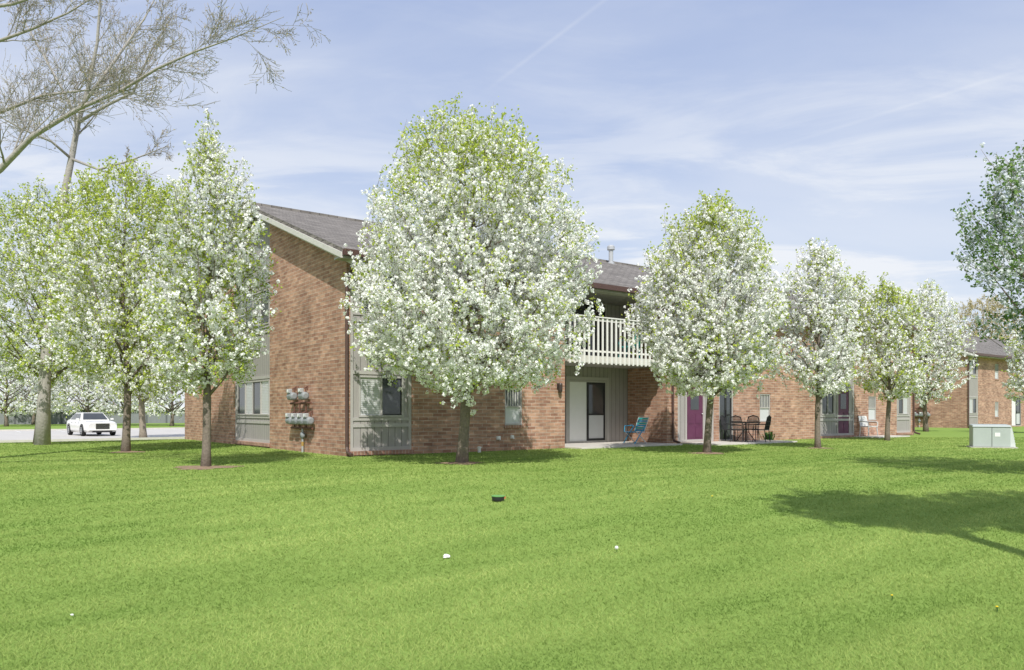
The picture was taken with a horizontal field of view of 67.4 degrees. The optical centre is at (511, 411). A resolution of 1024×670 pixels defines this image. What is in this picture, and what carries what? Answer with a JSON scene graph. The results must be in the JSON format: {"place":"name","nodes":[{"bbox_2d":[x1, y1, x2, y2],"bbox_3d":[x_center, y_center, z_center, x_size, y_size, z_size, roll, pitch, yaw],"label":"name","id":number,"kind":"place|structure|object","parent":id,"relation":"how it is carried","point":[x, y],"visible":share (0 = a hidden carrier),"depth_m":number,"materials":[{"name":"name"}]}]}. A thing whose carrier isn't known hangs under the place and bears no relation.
{"place":"outdoors","nodes":[
{"label":"outdoors","id":0,"kind":"place"},
{"bbox_2d":[0,429,184,439],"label":"road","id":1,"kind":"structure","parent":0,"point":[25,435],"depth_m":51.07,"materials":[{"name":"grey asphalt"}]},
{"bbox_2d":[66,413,116,435],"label":"parked car","id":2,"kind":"object","parent":1,"relation":"on","point":[84,423],"visible":1,"depth_m":48.27,"materials":[{"name":"paint"}]},
{"bbox_2d":[0,423,1023,669],"bbox_3d":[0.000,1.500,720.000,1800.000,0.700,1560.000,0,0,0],"label":"ground","id":3,"kind":"structure","parent":0,"point":[934,433],"depth_m":7.21,"materials":[{"name":"green plant"}]},
{"bbox_2d":[0,336,52,425],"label":"blossom tree","id":4,"kind":"object","parent":3,"relation":"on","point":[5,403],"visible":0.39,"depth_m":78.99,"materials":[{"name":"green plant"}]},
{"bbox_2d":[0,346,70,424],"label":"blossom tree","id":5,"kind":"object","parent":3,"relation":"on","point":[34,414],"visible":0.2,"depth_m":88.56,"materials":[{"name":"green plant"}]},
{"bbox_2d":[23,350,95,413],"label":"blossom tree","id":6,"kind":"object","parent":3,"relation":"on","point":[70,395],"visible":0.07,"depth_m":94.60,"materials":[{"name":"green plant"}]},
{"bbox_2d":[0,173,141,443],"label":"blossom tree","id":7,"kind":"object","parent":3,"relation":"on","point":[13,277],"visible":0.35,"depth_m":26.21,"materials":[{"name":"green plant"}]},
{"bbox_2d":[51,339,122,417],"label":"blossom tree","id":8,"kind":"object","parent":3,"relation":"on","point":[86,397],"visible":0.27,"depth_m":83.09,"materials":[{"name":"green plant"}]},
{"bbox_2d":[0,406,184,424],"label":"garage row","id":9,"kind":"object","parent":3,"relation":"on","point":[58,418],"depth_m":96.91,"materials":[{"name":"white paint"}]},
{"bbox_2d":[0,437,184,442],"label":"kerb","id":10,"kind":"structure","parent":3,"relation":"on","point":[91,439],"depth_m":40.48,"materials":[{"name":"concrete"}]},
{"bbox_2d":[0,427,184,430],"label":"kerb","id":11,"kind":"structure","parent":3,"relation":"on","point":[66,429],"depth_m":62.56,"materials":[{"name":"concrete"}]},
{"bbox_2d":[0,0,193,444],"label":"budding tree","id":12,"kind":"object","parent":3,"relation":"on","point":[42,435],"visible":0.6,"depth_m":26.20,"materials":[{"name":"grey plant"}]},
{"bbox_2d":[27,153,202,451],"bbox_3d":[-10.911,-3.046,21.703,4.744,8.703,4.377,0,0,-32],"label":"blossom tree","id":13,"kind":"object","parent":3,"relation":"on","point":[64,317],"visible":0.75,"depth_m":20.92,"materials":[{"name":"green plant"}]},
{"bbox_2d":[84,348,170,416],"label":"blossom tree","id":14,"kind":"object","parent":3,"relation":"on","point":[120,414],"visible":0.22,"depth_m":82.60,"materials":[{"name":"white plant"}]},
{"bbox_2d":[111,451,143,452],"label":"mulch","id":15,"kind":"object","parent":3,"relation":"on","point":[127,451],"visible":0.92,"depth_m":21.43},
{"bbox_2d":[94,305,182,437],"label":"blossom tree","id":16,"kind":"object","parent":3,"relation":"on","point":[143,397],"visible":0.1,"depth_m":43.74,"materials":[{"name":"white plant"}]},
{"bbox_2d":[119,361,184,425],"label":"blossom tree","id":17,"kind":"object","parent":3,"relation":"on","point":[171,405],"visible":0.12,"depth_m":80.86,"materials":[{"name":"white plant"}]},
{"bbox_2d":[0,0,329,173],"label":"budding tree","id":18,"kind":"object","parent":3,"relation":"on","point":[35,133],"visible":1,"depth_m":13.20,"materials":[{"name":"grey plant"}]},
{"bbox_2d":[174,466,239,469],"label":"mulch","id":19,"kind":"object","parent":3,"relation":"on","point":[195,467],"visible":0.93,"depth_m":15.52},
{"bbox_2d":[132,108,282,466],"bbox_3d":[-6.213,-2.466,15.619,2.867,7.541,2.934,0,0,0],"label":"blossom tree","id":20,"kind":"object","parent":19,"relation":"on","point":[224,268],"visible":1,"depth_m":15.33,"materials":[{"name":"white plant"}]},
{"bbox_2d":[440,462,482,464],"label":"mulch","id":21,"kind":"object","parent":3,"relation":"on","point":[464,463],"visible":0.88,"depth_m":16.81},
{"bbox_2d":[338,92,604,461],"bbox_3d":[-0.833,-2.707,16.991,5.764,8.040,5.926,0,0,-26],"label":"blossom tree","id":22,"kind":"object","parent":3,"relation":"on","point":[452,290],"visible":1,"depth_m":15.72,"materials":[{"name":"white plant"}]},
{"bbox_2d":[492,495,505,501],"bbox_3d":[-0.193,1.218,10.744,0.192,0.080,0.192,0,0,-23],"label":"tub","id":23,"kind":"object","parent":3,"relation":"on","point":[497,498],"visible":1,"depth_m":10.67,"materials":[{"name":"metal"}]},
{"bbox_2d":[182,201,930,456],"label":"brick apartment building","id":24,"kind":"structure","parent":3,"relation":"on","point":[611,390],"depth_m":23.80,"materials":[{"name":"brown brick"}]},
{"bbox_2d":[237,379,269,415],"bbox_3d":[-8.548,-0.440,25.351,0.095,1.140,3.140,0,0,-37],"label":"window","id":25,"kind":"structure","parent":24,"relation":"in","point":[253,398],"depth_m":25.28,"materials":[{"name":"white glass"}]},
{"bbox_2d":[237,288,269,325],"bbox_3d":[-8.548,-3.315,25.351,0.095,1.130,3.140,0,0,-37],"label":"window","id":26,"kind":"structure","parent":24,"relation":"in","point":[266,306],"depth_m":24.73,"materials":[{"name":"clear glass"}]},
{"bbox_2d":[285,386,313,451],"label":"gas meter bank","id":27,"kind":"structure","parent":24,"relation":"attached to","point":[299,418],"depth_m":21.50,"materials":[{"name":"white paint"}]},
{"bbox_2d":[358,375,403,416],"bbox_3d":[-3.431,-0.390,20.147,1.310,1.080,0.095,0,0,-37],"label":"window","id":28,"kind":"structure","parent":24,"relation":"in","point":[376,398],"depth_m":20.13,"materials":[{"name":"white glass"}]},
{"bbox_2d":[358,270,403,313],"bbox_3d":[-3.431,-3.130,20.147,1.310,1.120,0.095,0,0,-37],"label":"window","id":29,"kind":"structure","parent":24,"relation":"in","point":[401,288],"depth_m":20.10,"materials":[{"name":"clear glass"}]},
{"bbox_2d":[505,388,521,424],"bbox_3d":[0.021,-0.140,22.745,0.642,1.092,0.095,0,0,-37],"label":"window","id":30,"kind":"structure","parent":24,"relation":"in","point":[513,400],"depth_m":22.78,"materials":[{"name":"white glass"}]},
{"bbox_2d":[568,380,606,442],"bbox_3d":[2.651,0.000,27.044,1.822,2.172,0.110,0,0,-37],"label":"patio door","id":31,"kind":"structure","parent":24,"relation":"in","point":[585,397],"depth_m":27.03,"materials":[{"name":"white paint"}]},
{"bbox_2d":[568,301,606,355],"bbox_3d":[2.651,-2.825,27.044,1.822,2.042,0.110,0,0,-37],"label":"patio door","id":32,"kind":"structure","parent":24,"relation":"in","point":[581,310],"depth_m":27.26,"materials":[{"name":"clear glass"}]},
{"bbox_2d":[618,334,640,357],"bbox_3d":[4.032,-2.199,26.046,0.676,0.902,0.584,0,0,36],"label":"plastic chair","id":33,"kind":"object","parent":24,"relation":"on","point":[631,346],"visible":0.38,"depth_m":25.99,"materials":[{"name":"teal plastic"}]},
{"bbox_2d":[685,387,704,441],"bbox_3d":[6.603,0.045,27.714,1.040,2.090,0.124,0,0,-37],"label":"door","id":34,"kind":"structure","parent":24,"relation":"in","point":[695,407],"depth_m":27.72,"materials":[{"name":"purple paint"}]},
{"bbox_2d":[719,384,732,440],"bbox_3d":[7.990,0.025,28.790,0.842,2.142,0.110,0,0,-37],"label":"patio door","id":35,"kind":"structure","parent":24,"relation":"in","point":[725,404],"depth_m":28.81,"materials":[{"name":"clear glass"}]},
{"bbox_2d":[760,394,769,421],"bbox_3d":[9.932,-0.140,30.239,0.692,1.092,0.095,0,0,-37],"label":"window","id":36,"kind":"structure","parent":24,"relation":"in","point":[764,398],"depth_m":30.27,"materials":[{"name":"white glass"}]},
{"bbox_2d":[821,392,834,414],"bbox_3d":[13.554,-0.375,32.995,1.000,1.050,0.095,0,0,-37],"label":"window","id":37,"kind":"structure","parent":24,"relation":"in","point":[827,403],"depth_m":33.00,"materials":[{"name":"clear glass"}]},
{"bbox_2d":[837,388,849,434],"bbox_3d":[14.563,0.010,33.733,1.040,2.060,0.124,0,0,-37],"label":"door","id":38,"kind":"structure","parent":24,"relation":"in","point":[843,400],"depth_m":33.76,"materials":[{"name":"purple paint"}]},
{"bbox_2d":[868,396,875,419],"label":"window","id":39,"kind":"structure","parent":24,"relation":"in","point":[871,399],"depth_m":35.21,"materials":[{"name":"white glass"}]},
{"bbox_2d":[898,392,908,414],"bbox_3d":[18.819,-0.390,36.973,1.000,1.080,0.095,0,0,-37],"label":"window","id":40,"kind":"structure","parent":24,"relation":"in","point":[903,403],"depth_m":36.96,"materials":[{"name":"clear glass"}]},
{"bbox_2d":[692,452,720,453],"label":"mulch","id":41,"kind":"object","parent":3,"relation":"on","point":[707,452],"visible":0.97,"depth_m":20.82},
{"bbox_2d":[618,188,801,452],"bbox_3d":[5.399,-2.366,20.994,4.656,7.342,4.561,0,0,35],"label":"blossom tree","id":42,"kind":"object","parent":3,"relation":"on","point":[709,318],"visible":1,"depth_m":20.07,"materials":[{"name":"white plant"}]},
{"bbox_2d":[776,238,870,448],"bbox_3d":[9.657,-2.058,23.704,2.768,6.722,2.939,0,0,0],"label":"blossom tree","id":43,"kind":"object","parent":3,"relation":"on","point":[822,357],"visible":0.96,"depth_m":23.57,"materials":[{"name":"white plant"}]},
{"bbox_2d":[828,270,883,316],"bbox_3d":[16.759,-2.748,37.409,3.606,8.115,3.177,0,0,0],"label":"blossom tree","id":44,"kind":"object","parent":3,"relation":"on","point":[861,301],"visible":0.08,"depth_m":36.81,"materials":[{"name":"white plant"}]},
{"bbox_2d":[854,435,909,437],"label":"patio","id":45,"kind":"structure","parent":3,"relation":"on","point":[876,436],"depth_m":33.87,"materials":[{"name":"concrete"}]},
{"bbox_2d":[858,416,877,435],"bbox_3d":[15.796,0.651,34.114,0.584,0.902,0.676,0,0,-20],"label":"plastic chair","id":46,"kind":"object","parent":45,"relation":"on","point":[862,421],"visible":0.98,"depth_m":34.25,"materials":[{"name":"white plastic"}]},
{"bbox_2d":[848,272,939,440],"bbox_3d":[14.828,-2.080,30.194,3.306,6.768,3.378,0,0,0],"label":"blossom tree","id":47,"kind":"object","parent":3,"relation":"on","point":[897,384],"visible":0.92,"depth_m":29.76,"materials":[{"name":"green plant"}]},
{"bbox_2d":[895,278,979,431],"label":"blossom tree","id":48,"kind":"object","parent":3,"relation":"on","point":[951,335],"visible":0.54,"depth_m":42.77,"materials":[{"name":"white plant"}]},
{"bbox_2d":[915,332,1023,427],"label":"brick apartment building","id":49,"kind":"structure","parent":3,"relation":"on","point":[980,398],"depth_m":54.72,"materials":[{"name":"brown brick"}]},
{"bbox_2d":[915,404,930,426],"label":"gas meter bank","id":50,"kind":"structure","parent":49,"relation":"attached to","point":[920,414],"depth_m":55.34,"materials":[{"name":"white paint"}]},
{"bbox_2d":[969,398,976,413],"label":"window","id":51,"kind":"structure","parent":49,"relation":"in","point":[972,401],"depth_m":53.55,"materials":[{"name":"white glass"}]},
{"bbox_2d":[969,358,976,374],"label":"window","id":52,"kind":"structure","parent":49,"relation":"in","point":[974,372],"depth_m":53.59,"materials":[{"name":"white glass"}]},
{"bbox_2d":[995,402,998,416],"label":"window","id":53,"kind":"structure","parent":49,"relation":"in","point":[996,403],"depth_m":55.97,"materials":[{"name":"white glass"}]},
{"bbox_2d":[995,364,998,378],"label":"window","id":54,"kind":"structure","parent":49,"relation":"in","point":[996,365],"depth_m":55.97,"materials":[{"name":"glass"}]},
{"bbox_2d":[1012,397,1020,425],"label":"patio door","id":55,"kind":"structure","parent":49,"relation":"in","point":[1016,409],"depth_m":58.17,"materials":[{"name":"white paint"}]},
{"bbox_2d":[942,294,1022,340],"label":"budding tree","id":56,"kind":"object","parent":3,"relation":"on","point":[971,306],"visible":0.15,"depth_m":98.64,"materials":[{"name":"grey plant"}]},
{"bbox_2d":[950,140,1023,346],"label":"blossom tree","id":57,"kind":"object","parent":3,"relation":"on","point":[993,217],"visible":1,"depth_m":13.51,"materials":[{"name":"green plant"}]},
{"bbox_2d":[966,424,1017,447],"bbox_3d":[15.255,0.855,24.439,1.280,0.890,0.960,0,0,24],"label":"utility box","id":58,"kind":"object","parent":3,"relation":"on","point":[991,435],"visible":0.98,"depth_m":24.10,"materials":[{"name":"metal"}]},
{"bbox_2d":[1001,324,1023,404],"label":"blossom tree","id":59,"kind":"object","parent":3,"relation":"on","point":[1015,383],"visible":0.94,"depth_m":40.42,"materials":[{"name":"white plant"}]},
{"bbox_2d":[0,0,1023,406],"label":"sky","id":60,"kind":"structure","parent":0,"point":[858,126],"materials":[{"name":"blue"}]},
{"bbox_2d":[565,441,682,448],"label":"patio","id":61,"kind":"structure","parent":0,"point":[593,445],"depth_m":25.50,"materials":[{"name":"concrete"}]},
{"bbox_2d":[623,417,648,443],"bbox_3d":[4.265,0.650,26.342,0.766,0.921,0.556,0,0,-38],"label":"folding lawn chair","id":62,"kind":"object","parent":61,"relation":"on","point":[639,429],"visible":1,"depth_m":26.39,"materials":[{"name":"fabric"}]},
{"bbox_2d":[682,440,796,445],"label":"patio","id":63,"kind":"structure","parent":0,"point":[737,442],"depth_m":27.14,"materials":[{"name":"concrete"}]},
{"bbox_2d":[720,415,737,440],"bbox_3d":[8.026,0.616,28.380,0.566,0.970,0.480,0,0,33],"label":"patio chair","id":64,"kind":"object","parent":63,"relation":"on","point":[723,424],"visible":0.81,"depth_m":28.42,"materials":[{"name":"metal"}]},
{"bbox_2d":[730,415,747,441],"bbox_3d":[8.125,0.616,27.563,0.480,0.970,0.566,0,0,38],"label":"patio chair","id":65,"kind":"object","parent":63,"relation":"on","point":[734,417],"visible":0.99,"depth_m":27.41,"materials":[{"name":"metal"}]},
{"bbox_2d":[731,422,760,441],"bbox_3d":[8.543,0.744,28.072,1.040,0.731,1.040,0,0,-37],"label":"patio table","id":66,"kind":"object","parent":63,"relation":"on","point":[745,430],"visible":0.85,"depth_m":27.94,"materials":[{"name":"metal"}]},
{"bbox_2d":[743,415,758,440],"bbox_3d":[8.918,0.616,28.610,0.480,0.970,0.566,0,0,33],"label":"patio chair","id":67,"kind":"object","parent":63,"relation":"on","point":[754,419],"visible":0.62,"depth_m":28.75,"materials":[{"name":"metal"}]},
{"bbox_2d":[752,415,771,441],"bbox_3d":[9.026,0.616,27.718,0.566,0.970,0.480,0,0,38],"label":"patio chair","id":68,"kind":"object","parent":63,"relation":"on","point":[768,422],"visible":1,"depth_m":27.60,"materials":[{"name":"metal"}]},
{"bbox_2d":[759,432,774,439],"bbox_3d":[9.869,0.952,29.682,0.716,0.396,0.690,0,0,0],"label":"leafy plant","id":69,"kind":"object","parent":63,"relation":"on","point":[767,436],"visible":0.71,"depth_m":29.60,"materials":[{"name":"green plant"}]}
]}

